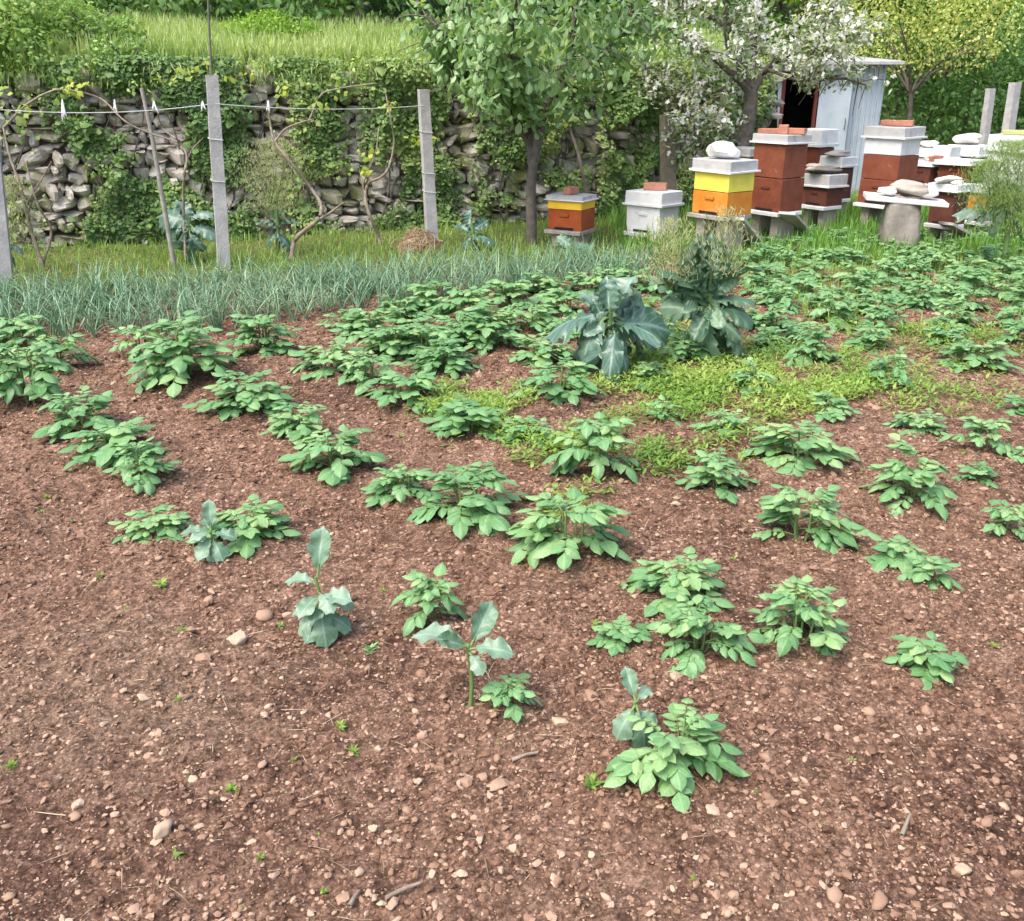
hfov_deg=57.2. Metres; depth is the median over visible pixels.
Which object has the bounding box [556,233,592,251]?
kale plant
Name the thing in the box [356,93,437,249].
grape vine
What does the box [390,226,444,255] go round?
hay heap
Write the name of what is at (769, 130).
brick
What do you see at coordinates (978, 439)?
potato plant
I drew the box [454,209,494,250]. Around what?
kale plant
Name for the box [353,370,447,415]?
potato plant
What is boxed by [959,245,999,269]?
potato plant
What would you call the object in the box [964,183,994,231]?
beehive
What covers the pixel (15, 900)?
stone
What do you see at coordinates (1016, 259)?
potato plant
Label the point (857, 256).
potato plant
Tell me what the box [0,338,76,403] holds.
potato plant
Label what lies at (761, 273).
potato plant
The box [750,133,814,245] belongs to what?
beehive
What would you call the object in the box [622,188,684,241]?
beehive
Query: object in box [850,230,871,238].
potato plant
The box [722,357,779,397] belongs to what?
potato plant
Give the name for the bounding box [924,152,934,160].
rock
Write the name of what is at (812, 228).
potato plant
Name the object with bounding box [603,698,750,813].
potato plant
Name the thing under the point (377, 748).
stone
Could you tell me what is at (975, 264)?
potato plant
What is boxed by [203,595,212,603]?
stone
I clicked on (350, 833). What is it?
stone
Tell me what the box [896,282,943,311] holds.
potato plant
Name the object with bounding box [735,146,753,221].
beehive
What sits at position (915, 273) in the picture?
potato plant
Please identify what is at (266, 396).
potato plant
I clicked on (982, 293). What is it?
potato plant
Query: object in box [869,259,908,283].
potato plant
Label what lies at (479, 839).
stone
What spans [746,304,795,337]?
potato plant
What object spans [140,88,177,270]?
wooden stake
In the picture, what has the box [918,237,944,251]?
potato plant
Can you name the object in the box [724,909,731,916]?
stone
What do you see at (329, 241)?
grass
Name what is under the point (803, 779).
stone
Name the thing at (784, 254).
potato plant
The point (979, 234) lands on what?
potato plant
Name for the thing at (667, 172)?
wooden post
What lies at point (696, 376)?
weeds
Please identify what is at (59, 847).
stone
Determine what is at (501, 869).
stone
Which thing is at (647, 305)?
potato plant
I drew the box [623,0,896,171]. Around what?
apple tree
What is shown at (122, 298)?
onion foliage
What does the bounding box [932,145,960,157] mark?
beehive
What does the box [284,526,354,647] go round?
kale seedling
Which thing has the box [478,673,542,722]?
potato plant
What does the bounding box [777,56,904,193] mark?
shed
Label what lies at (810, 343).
potato plant
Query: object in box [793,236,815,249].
potato plant
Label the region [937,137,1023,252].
bush
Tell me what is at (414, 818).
stone
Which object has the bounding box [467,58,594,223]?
ivy
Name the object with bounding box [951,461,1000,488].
potato plant
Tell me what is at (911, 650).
potato plant
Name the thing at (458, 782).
stone
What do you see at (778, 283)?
potato plant
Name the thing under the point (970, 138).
rock
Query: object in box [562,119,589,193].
grape vine
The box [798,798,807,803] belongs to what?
stone
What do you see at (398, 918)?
stone
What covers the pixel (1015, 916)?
stone
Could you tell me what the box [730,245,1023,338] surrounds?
plants
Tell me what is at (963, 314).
potato plant
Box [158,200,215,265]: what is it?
kale plant
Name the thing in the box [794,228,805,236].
potato plant
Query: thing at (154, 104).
cloth tie
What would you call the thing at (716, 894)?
stone
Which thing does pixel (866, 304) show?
potato plant
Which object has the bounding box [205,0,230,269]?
concrete post
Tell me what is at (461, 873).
stone
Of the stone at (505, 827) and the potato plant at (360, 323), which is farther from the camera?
the potato plant at (360, 323)
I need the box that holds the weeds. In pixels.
[403,241,1023,523]
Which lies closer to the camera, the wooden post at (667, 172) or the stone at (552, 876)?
the stone at (552, 876)
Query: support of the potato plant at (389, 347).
on the ground at (16, 809)
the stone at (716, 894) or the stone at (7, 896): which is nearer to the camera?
the stone at (716, 894)
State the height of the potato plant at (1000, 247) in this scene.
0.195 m
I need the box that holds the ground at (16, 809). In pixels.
[0,195,1023,920]
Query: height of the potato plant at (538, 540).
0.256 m
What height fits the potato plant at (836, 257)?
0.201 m
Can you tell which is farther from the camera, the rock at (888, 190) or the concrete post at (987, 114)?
the concrete post at (987, 114)
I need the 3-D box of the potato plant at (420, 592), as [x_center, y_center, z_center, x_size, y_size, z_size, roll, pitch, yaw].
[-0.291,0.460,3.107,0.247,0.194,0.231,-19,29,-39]
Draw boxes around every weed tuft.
[2,758,18,771]
[152,577,167,588]
[172,849,182,859]
[226,782,237,791]
[256,852,264,859]
[320,887,329,893]
[335,719,346,730]
[346,743,360,756]
[362,642,378,654]
[583,771,604,789]
[591,619,600,625]
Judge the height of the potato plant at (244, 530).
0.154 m
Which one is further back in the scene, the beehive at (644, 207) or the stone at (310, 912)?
the beehive at (644, 207)
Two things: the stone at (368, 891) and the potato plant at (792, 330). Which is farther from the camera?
the potato plant at (792, 330)
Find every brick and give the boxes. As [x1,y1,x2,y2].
[563,186,578,194]
[644,182,667,190]
[758,128,777,133]
[778,124,788,133]
[788,128,806,134]
[880,119,892,125]
[892,120,914,125]
[928,155,943,161]
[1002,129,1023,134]
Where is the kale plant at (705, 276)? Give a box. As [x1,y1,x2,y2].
[628,203,772,359]
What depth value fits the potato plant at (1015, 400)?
5.00 m
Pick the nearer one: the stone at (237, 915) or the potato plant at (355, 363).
the stone at (237, 915)
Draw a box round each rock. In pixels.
[706,141,739,158]
[805,163,824,172]
[808,166,843,172]
[824,150,850,156]
[877,187,896,194]
[889,179,928,196]
[918,187,938,198]
[920,140,939,147]
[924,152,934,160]
[934,175,961,182]
[950,180,963,184]
[952,133,981,143]
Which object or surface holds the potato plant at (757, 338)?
on the ground at (16, 809)
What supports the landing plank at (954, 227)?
on the ground at (16, 809)
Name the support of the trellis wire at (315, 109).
attached to the concrete post at (218, 173)
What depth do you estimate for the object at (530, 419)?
4.63 m
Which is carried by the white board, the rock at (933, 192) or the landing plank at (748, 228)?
the rock at (933, 192)
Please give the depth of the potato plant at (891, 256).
8.91 m
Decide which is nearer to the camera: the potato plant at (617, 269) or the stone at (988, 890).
the stone at (988, 890)
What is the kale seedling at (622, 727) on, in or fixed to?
on the ground at (16, 809)
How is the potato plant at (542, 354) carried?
on the ground at (16, 809)
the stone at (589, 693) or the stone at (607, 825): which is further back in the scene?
the stone at (589, 693)
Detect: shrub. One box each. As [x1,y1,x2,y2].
[0,0,36,51]
[0,0,106,72]
[35,3,148,53]
[81,33,172,108]
[219,8,326,41]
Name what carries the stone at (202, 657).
on the ground at (16, 809)
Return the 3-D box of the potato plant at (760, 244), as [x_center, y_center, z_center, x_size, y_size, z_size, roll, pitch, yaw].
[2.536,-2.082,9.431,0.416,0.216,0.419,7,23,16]
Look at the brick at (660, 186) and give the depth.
10.30 m
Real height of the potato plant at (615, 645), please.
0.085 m
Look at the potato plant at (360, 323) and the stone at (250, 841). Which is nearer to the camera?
the stone at (250, 841)
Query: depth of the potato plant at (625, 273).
8.00 m
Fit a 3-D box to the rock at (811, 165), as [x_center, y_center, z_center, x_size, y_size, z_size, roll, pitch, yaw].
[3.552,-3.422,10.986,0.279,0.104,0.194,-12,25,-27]
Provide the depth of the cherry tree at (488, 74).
9.38 m
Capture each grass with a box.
[0,7,780,72]
[0,47,786,96]
[0,188,1022,293]
[603,194,1023,263]
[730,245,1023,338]
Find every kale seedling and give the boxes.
[180,499,237,561]
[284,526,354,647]
[411,601,514,706]
[612,666,656,747]
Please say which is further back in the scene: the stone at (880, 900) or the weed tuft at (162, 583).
the weed tuft at (162, 583)
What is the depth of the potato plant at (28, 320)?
6.14 m
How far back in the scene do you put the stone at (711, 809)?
2.28 m
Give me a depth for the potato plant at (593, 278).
7.84 m
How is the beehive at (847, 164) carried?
on the ground at (16, 809)
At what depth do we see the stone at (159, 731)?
2.60 m
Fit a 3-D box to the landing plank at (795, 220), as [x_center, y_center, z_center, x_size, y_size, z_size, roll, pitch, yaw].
[3.144,-2.585,10.316,0.191,0.374,0.814,15,27,32]
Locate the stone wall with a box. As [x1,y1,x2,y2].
[0,65,787,247]
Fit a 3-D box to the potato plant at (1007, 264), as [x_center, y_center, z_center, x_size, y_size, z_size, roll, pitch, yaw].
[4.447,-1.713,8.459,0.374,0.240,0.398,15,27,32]
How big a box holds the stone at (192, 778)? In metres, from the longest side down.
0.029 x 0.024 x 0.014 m
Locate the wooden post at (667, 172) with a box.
[659,115,675,189]
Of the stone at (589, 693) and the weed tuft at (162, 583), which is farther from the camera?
the weed tuft at (162, 583)
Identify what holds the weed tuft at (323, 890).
on the ground at (16, 809)
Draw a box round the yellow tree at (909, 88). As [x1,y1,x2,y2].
[792,0,1023,119]
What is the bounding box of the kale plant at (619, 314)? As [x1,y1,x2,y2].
[544,275,671,385]
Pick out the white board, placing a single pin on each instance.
(881, 197)
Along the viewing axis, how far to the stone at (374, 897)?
2.07 m
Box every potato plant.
[0,313,60,348]
[0,331,31,376]
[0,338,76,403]
[14,322,103,377]
[31,385,121,443]
[58,417,171,470]
[102,435,182,495]
[107,504,193,544]
[108,325,171,362]
[124,310,238,397]
[182,369,303,420]
[185,493,300,559]
[217,314,303,357]
[257,401,327,444]
[275,424,387,485]
[284,336,367,380]
[315,309,371,334]
[328,306,390,343]
[338,350,403,393]
[350,323,431,364]
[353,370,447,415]
[359,463,447,506]
[372,294,427,321]
[376,305,434,344]
[389,562,467,636]
[394,323,462,365]
[400,281,459,315]
[400,335,483,378]
[406,461,528,539]
[415,311,497,349]
[419,393,515,440]
[424,285,499,321]
[457,299,530,355]
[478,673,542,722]
[481,279,537,311]
[494,302,560,332]
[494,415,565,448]
[505,487,633,569]
[506,351,607,405]
[508,334,575,367]
[514,269,573,302]
[533,287,589,317]
[536,309,582,342]
[541,411,643,483]
[563,267,615,294]
[586,614,651,656]
[593,260,640,277]
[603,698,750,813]
[616,267,657,292]
[619,546,734,621]
[627,361,686,390]
[635,271,680,302]
[642,297,661,314]
[644,394,681,426]
[646,592,768,678]
[658,332,714,364]
[666,317,686,338]
[675,447,759,503]
[689,408,750,437]
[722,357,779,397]
[730,248,762,269]
[738,265,797,295]
[739,265,772,287]
[740,420,860,478]
[744,234,774,246]
[744,324,791,355]
[745,243,780,262]
[745,307,780,331]
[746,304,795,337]
[746,574,849,656]
[747,281,796,305]
[751,484,871,554]
[753,241,781,261]
[755,259,789,283]
[755,281,800,313]
[758,318,817,348]
[769,244,802,268]
[774,238,793,249]
[782,321,842,366]
[784,271,833,300]
[788,257,841,283]
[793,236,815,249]
[793,282,860,315]
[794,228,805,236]
[798,247,822,263]
[801,225,822,239]
[805,293,860,330]
[805,389,861,422]
[812,247,848,262]
[812,248,848,268]
[830,227,858,244]
[831,260,878,288]
[834,246,872,269]
[837,239,870,254]
[840,271,880,300]
[842,319,896,354]
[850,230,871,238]
[852,290,901,319]
[852,305,909,337]
[854,233,879,253]
[856,346,915,391]
[857,433,957,520]
[861,531,928,572]
[868,275,922,304]
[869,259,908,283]
[875,236,902,256]
[881,246,908,270]
[882,408,948,436]
[882,631,969,690]
[891,252,934,279]
[894,241,937,259]
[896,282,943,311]
[897,553,964,592]
[901,247,942,269]
[908,274,966,303]
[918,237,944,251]
[920,227,936,240]
[920,312,974,345]
[921,252,959,273]
[922,296,982,333]
[932,245,966,261]
[932,334,1023,372]
[936,231,966,248]
[936,254,994,282]
[938,416,1017,458]
[941,266,998,295]
[941,286,994,312]
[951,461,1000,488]
[956,244,1000,262]
[957,233,985,243]
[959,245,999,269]
[968,223,987,236]
[980,500,1023,539]
[984,256,1022,279]
[984,271,1023,305]
[984,302,1023,332]
[988,243,1016,259]
[993,319,1023,340]
[997,394,1023,415]
[1002,254,1023,269]
[1002,287,1023,313]
[1003,256,1023,276]
[1009,446,1023,463]
[1015,236,1023,254]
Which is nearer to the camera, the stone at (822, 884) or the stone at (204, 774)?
the stone at (822, 884)
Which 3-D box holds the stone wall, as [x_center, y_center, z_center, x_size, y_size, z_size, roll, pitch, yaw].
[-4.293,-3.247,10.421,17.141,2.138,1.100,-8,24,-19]
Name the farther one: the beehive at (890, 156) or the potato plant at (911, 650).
the beehive at (890, 156)
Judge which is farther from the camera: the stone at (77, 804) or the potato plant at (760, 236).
the potato plant at (760, 236)
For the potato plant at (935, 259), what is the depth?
8.75 m
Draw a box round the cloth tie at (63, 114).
[61,99,66,120]
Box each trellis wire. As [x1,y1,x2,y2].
[0,104,207,112]
[215,103,423,109]
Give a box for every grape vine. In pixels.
[0,68,170,265]
[157,50,255,259]
[265,75,375,258]
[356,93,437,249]
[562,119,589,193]
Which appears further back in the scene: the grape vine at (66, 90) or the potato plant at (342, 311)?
the grape vine at (66, 90)
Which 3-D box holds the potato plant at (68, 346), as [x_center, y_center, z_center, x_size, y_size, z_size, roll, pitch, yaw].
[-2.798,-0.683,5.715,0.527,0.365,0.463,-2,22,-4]
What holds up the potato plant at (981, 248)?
on the ground at (16, 809)
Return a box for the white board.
[863,191,948,207]
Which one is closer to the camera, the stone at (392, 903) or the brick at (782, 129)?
the stone at (392, 903)
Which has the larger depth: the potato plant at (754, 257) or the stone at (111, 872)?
the potato plant at (754, 257)
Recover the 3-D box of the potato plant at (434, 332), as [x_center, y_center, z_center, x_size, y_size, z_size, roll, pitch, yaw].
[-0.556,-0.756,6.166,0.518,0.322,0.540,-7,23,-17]
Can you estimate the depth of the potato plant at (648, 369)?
5.57 m
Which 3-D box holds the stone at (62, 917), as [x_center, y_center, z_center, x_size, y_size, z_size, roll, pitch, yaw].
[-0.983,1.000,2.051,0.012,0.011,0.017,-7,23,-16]
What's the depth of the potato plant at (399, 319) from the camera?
6.53 m
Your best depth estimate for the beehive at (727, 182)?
9.44 m
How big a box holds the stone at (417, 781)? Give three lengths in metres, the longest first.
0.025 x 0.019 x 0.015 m
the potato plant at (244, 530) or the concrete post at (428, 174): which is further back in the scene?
the concrete post at (428, 174)
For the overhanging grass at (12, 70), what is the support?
on the stone wall
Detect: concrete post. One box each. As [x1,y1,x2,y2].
[0,144,14,287]
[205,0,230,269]
[417,89,437,240]
[978,88,995,144]
[1001,82,1021,133]
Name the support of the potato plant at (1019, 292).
on the ground at (16, 809)
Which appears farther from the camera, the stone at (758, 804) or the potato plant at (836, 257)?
the potato plant at (836, 257)
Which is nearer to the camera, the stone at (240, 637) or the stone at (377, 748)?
the stone at (377, 748)
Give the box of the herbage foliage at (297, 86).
[0,36,785,108]
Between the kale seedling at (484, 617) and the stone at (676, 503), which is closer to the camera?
the kale seedling at (484, 617)
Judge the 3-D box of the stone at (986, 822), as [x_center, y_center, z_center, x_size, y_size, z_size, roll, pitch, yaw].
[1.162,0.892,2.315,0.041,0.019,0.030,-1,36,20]
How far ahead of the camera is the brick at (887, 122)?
10.67 m
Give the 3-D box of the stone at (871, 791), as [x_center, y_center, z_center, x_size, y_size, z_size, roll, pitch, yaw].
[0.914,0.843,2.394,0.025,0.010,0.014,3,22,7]
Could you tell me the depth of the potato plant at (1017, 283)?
7.76 m
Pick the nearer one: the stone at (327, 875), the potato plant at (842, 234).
the stone at (327, 875)
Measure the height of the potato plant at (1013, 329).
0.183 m
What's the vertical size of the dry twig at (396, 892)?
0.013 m
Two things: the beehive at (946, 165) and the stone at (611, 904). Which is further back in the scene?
the beehive at (946, 165)
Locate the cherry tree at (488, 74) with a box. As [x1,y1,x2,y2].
[385,0,689,244]
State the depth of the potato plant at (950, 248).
9.30 m
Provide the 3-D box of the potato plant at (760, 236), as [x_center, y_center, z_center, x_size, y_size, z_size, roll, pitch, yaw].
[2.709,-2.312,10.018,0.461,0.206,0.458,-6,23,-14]
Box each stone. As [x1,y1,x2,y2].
[0,823,11,828]
[1,892,15,900]
[12,898,19,903]
[55,845,62,849]
[59,914,64,920]
[68,811,81,820]
[71,798,83,809]
[107,869,116,874]
[127,903,141,913]
[137,693,148,700]
[143,741,153,746]
[145,912,153,918]
[150,838,162,845]
[153,818,173,840]
[156,728,162,736]
[159,808,170,816]
[182,914,190,920]
[188,775,197,782]
[195,653,211,663]
[202,771,207,777]
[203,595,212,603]
[226,629,247,644]
[231,911,241,918]
[246,838,256,844]
[256,608,272,621]
[258,759,267,767]
[264,703,272,708]
[268,873,275,877]
[307,909,314,915]
[324,872,331,878]
[335,891,350,904]
[340,819,347,825]
[347,830,354,836]
[355,866,364,876]
[358,894,363,902]
[364,910,369,916]
[365,888,372,896]
[368,824,377,832]
[372,894,376,901]
[374,745,380,751]
[376,900,386,905]
[387,896,397,909]
[392,916,401,920]
[402,806,410,813]
[410,816,417,821]
[414,778,422,784]
[428,869,435,877]
[431,899,437,910]
[456,779,461,785]
[456,869,467,876]
[460,776,471,787]
[462,850,467,857]
[476,771,487,780]
[476,836,482,844]
[486,777,509,791]
[487,792,494,799]
[498,865,503,873]
[501,825,509,830]
[506,734,514,739]
[508,843,516,852]
[531,859,542,866]
[544,802,551,807]
[545,488,554,493]
[545,910,556,920]
[550,873,556,880]
[552,717,568,726]
[585,689,598,701]
[588,851,594,857]
[600,892,610,900]
[602,821,612,830]
[609,901,614,907]
[644,909,655,916]
[670,501,681,505]
[670,671,679,681]
[693,881,699,887]
[706,804,719,815]
[712,889,720,899]
[721,907,728,917]
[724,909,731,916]
[727,812,733,817]
[727,890,738,900]
[739,862,748,868]
[756,801,762,807]
[759,751,771,762]
[772,903,778,909]
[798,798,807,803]
[800,776,807,782]
[819,880,827,889]
[825,870,832,875]
[826,884,842,902]
[841,822,847,828]
[862,706,875,716]
[863,653,870,657]
[865,787,874,793]
[871,889,887,909]
[897,844,905,849]
[902,808,910,813]
[916,725,922,731]
[942,902,955,908]
[954,862,971,874]
[980,817,991,827]
[984,887,993,895]
[992,776,999,784]
[998,802,1008,810]
[1010,912,1019,918]
[1015,815,1023,821]
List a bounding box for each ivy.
[0,88,53,249]
[30,54,262,246]
[250,55,354,237]
[348,56,467,231]
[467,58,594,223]
[592,58,779,218]
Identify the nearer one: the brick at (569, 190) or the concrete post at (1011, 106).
the brick at (569, 190)
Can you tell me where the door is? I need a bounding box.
[815,76,852,149]
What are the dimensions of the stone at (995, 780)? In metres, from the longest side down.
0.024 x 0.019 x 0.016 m
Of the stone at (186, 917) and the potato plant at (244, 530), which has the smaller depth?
the stone at (186, 917)
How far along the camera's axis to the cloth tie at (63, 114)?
7.81 m
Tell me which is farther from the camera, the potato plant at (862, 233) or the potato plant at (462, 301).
the potato plant at (862, 233)
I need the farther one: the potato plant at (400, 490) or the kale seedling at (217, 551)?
the potato plant at (400, 490)
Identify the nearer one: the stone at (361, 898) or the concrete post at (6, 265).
the stone at (361, 898)
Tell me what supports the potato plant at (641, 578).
on the ground at (16, 809)
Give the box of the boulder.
[876,195,921,253]
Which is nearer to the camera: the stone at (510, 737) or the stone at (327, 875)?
the stone at (327, 875)
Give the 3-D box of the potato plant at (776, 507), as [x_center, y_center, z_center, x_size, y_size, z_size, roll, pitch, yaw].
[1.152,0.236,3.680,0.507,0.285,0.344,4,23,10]
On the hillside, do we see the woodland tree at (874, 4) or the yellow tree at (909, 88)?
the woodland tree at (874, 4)
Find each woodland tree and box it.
[284,0,423,23]
[596,0,746,27]
[694,0,914,55]
[718,0,1011,58]
[878,0,1023,108]
[962,0,1023,117]
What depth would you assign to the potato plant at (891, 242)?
9.47 m
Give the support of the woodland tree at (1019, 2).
on the hillside
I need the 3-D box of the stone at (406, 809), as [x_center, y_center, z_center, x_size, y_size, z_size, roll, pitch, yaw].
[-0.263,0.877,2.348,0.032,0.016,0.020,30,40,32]
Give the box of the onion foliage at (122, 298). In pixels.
[0,230,676,336]
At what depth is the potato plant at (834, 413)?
4.91 m
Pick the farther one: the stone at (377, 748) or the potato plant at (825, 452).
the potato plant at (825, 452)
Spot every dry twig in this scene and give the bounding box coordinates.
[347,889,360,907]
[384,882,419,900]
[511,751,537,761]
[900,813,911,837]
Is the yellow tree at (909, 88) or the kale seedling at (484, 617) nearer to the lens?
the kale seedling at (484, 617)
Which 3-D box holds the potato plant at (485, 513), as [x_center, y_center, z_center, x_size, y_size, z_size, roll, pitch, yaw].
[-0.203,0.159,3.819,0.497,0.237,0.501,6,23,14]
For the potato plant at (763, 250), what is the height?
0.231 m
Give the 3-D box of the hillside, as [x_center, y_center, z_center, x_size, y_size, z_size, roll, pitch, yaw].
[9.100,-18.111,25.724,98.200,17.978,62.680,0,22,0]
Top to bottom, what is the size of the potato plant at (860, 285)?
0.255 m
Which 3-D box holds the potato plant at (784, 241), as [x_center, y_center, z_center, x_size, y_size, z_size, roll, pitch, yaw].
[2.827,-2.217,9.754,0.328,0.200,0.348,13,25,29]
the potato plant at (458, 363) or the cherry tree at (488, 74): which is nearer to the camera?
the potato plant at (458, 363)
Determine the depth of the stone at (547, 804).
2.35 m
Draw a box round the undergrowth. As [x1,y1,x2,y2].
[2,0,1023,139]
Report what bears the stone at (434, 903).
on the ground at (16, 809)
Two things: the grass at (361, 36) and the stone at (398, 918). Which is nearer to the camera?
the stone at (398, 918)
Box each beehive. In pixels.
[543,192,598,245]
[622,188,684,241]
[687,157,760,251]
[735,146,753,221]
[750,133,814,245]
[801,173,848,230]
[805,128,838,172]
[817,155,858,215]
[853,125,927,226]
[913,160,938,208]
[916,146,932,159]
[924,182,977,245]
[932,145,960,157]
[932,158,983,183]
[949,144,987,183]
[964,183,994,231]
[983,134,1023,213]
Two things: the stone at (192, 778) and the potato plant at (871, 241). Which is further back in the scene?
the potato plant at (871, 241)
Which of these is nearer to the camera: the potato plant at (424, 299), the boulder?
the potato plant at (424, 299)
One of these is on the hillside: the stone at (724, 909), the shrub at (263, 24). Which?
the shrub at (263, 24)
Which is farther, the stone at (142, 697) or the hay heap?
the hay heap
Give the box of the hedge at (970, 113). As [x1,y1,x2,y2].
[824,0,1023,146]
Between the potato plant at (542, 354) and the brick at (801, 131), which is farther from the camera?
the brick at (801, 131)
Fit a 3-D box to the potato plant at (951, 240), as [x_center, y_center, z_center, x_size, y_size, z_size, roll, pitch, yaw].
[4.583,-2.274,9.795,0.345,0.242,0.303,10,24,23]
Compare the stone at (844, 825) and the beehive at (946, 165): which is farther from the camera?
the beehive at (946, 165)
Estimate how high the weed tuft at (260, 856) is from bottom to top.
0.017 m
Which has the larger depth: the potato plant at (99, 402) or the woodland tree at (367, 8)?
the woodland tree at (367, 8)
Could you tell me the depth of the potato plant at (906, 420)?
4.75 m
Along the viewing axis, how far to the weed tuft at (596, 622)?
3.10 m
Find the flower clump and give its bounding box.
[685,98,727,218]
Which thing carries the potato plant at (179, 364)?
on the ground at (16, 809)
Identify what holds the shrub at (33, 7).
on the hillside
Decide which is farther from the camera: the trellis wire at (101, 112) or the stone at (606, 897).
the trellis wire at (101, 112)
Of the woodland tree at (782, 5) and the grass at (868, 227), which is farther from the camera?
the woodland tree at (782, 5)
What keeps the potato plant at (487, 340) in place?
on the ground at (16, 809)
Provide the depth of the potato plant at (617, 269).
8.32 m
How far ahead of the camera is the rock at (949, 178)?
9.97 m
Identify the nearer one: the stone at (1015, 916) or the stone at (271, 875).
the stone at (1015, 916)
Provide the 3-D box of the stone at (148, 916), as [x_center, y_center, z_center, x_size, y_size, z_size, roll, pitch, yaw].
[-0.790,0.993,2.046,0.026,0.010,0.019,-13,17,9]
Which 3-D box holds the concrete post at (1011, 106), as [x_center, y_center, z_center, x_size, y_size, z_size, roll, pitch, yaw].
[7.003,-4.403,13.322,0.184,1.786,0.146,-8,23,-18]
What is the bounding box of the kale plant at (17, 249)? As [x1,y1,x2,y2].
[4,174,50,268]
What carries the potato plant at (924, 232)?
on the ground at (16, 809)
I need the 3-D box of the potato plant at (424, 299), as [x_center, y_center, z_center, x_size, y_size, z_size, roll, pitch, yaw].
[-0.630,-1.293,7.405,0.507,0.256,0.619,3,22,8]
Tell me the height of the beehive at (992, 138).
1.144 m
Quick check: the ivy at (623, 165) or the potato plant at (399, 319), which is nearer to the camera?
the potato plant at (399, 319)
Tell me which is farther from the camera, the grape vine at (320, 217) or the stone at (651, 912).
the grape vine at (320, 217)
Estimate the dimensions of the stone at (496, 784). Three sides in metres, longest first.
0.071 x 0.055 x 0.022 m
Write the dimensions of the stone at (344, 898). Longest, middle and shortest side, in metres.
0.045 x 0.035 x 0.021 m
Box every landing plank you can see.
[731,217,762,247]
[778,211,811,234]
[938,221,978,241]
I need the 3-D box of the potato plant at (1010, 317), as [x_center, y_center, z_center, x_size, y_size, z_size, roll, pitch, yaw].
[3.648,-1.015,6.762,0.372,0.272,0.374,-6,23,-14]
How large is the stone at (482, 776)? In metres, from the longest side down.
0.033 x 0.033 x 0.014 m
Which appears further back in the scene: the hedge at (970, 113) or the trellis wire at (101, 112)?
the hedge at (970, 113)
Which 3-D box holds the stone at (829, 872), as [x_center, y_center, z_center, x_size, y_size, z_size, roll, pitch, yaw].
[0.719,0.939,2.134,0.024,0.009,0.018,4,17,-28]
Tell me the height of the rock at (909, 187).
0.166 m
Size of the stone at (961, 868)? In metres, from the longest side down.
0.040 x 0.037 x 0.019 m
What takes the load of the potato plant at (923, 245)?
on the ground at (16, 809)
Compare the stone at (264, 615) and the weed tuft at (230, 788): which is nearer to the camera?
the weed tuft at (230, 788)
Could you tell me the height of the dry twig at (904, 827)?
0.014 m
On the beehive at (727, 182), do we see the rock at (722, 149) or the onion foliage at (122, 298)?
the rock at (722, 149)
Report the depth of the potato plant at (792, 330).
6.40 m
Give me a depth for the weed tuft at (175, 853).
2.20 m
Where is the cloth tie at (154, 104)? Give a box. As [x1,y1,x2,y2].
[152,101,158,112]
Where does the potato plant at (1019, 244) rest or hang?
on the ground at (16, 809)
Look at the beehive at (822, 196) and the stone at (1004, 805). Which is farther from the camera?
the beehive at (822, 196)
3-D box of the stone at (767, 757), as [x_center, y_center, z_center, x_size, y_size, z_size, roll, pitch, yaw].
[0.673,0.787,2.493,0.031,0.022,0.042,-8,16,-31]
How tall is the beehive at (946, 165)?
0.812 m
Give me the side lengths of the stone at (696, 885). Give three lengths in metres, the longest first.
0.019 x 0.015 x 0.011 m
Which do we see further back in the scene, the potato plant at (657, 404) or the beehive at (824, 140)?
the beehive at (824, 140)
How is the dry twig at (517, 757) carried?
on the ground at (16, 809)
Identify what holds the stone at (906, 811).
on the ground at (16, 809)
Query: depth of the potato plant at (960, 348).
5.78 m
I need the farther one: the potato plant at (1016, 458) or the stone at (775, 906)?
the potato plant at (1016, 458)
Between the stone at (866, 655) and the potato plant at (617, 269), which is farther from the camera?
the potato plant at (617, 269)
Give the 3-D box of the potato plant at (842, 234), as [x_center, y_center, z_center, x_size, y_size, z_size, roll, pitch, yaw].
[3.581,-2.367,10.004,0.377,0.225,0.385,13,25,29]
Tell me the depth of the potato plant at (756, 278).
7.88 m
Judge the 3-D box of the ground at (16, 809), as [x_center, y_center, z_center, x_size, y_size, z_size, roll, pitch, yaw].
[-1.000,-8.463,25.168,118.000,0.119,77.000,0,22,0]
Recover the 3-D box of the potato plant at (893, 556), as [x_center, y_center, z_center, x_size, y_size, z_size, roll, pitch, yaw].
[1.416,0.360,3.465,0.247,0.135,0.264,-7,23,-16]
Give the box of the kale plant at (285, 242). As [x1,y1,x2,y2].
[224,137,334,256]
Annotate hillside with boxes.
[17,0,1023,144]
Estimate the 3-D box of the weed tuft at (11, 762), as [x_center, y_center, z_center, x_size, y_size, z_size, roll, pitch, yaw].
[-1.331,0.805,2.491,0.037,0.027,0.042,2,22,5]
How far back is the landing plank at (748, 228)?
9.66 m
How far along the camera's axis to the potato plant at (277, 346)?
6.06 m
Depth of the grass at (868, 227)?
9.84 m
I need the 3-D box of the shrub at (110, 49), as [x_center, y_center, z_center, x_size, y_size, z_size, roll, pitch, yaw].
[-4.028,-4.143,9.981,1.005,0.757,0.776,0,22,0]
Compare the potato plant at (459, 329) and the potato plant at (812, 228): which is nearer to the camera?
the potato plant at (459, 329)

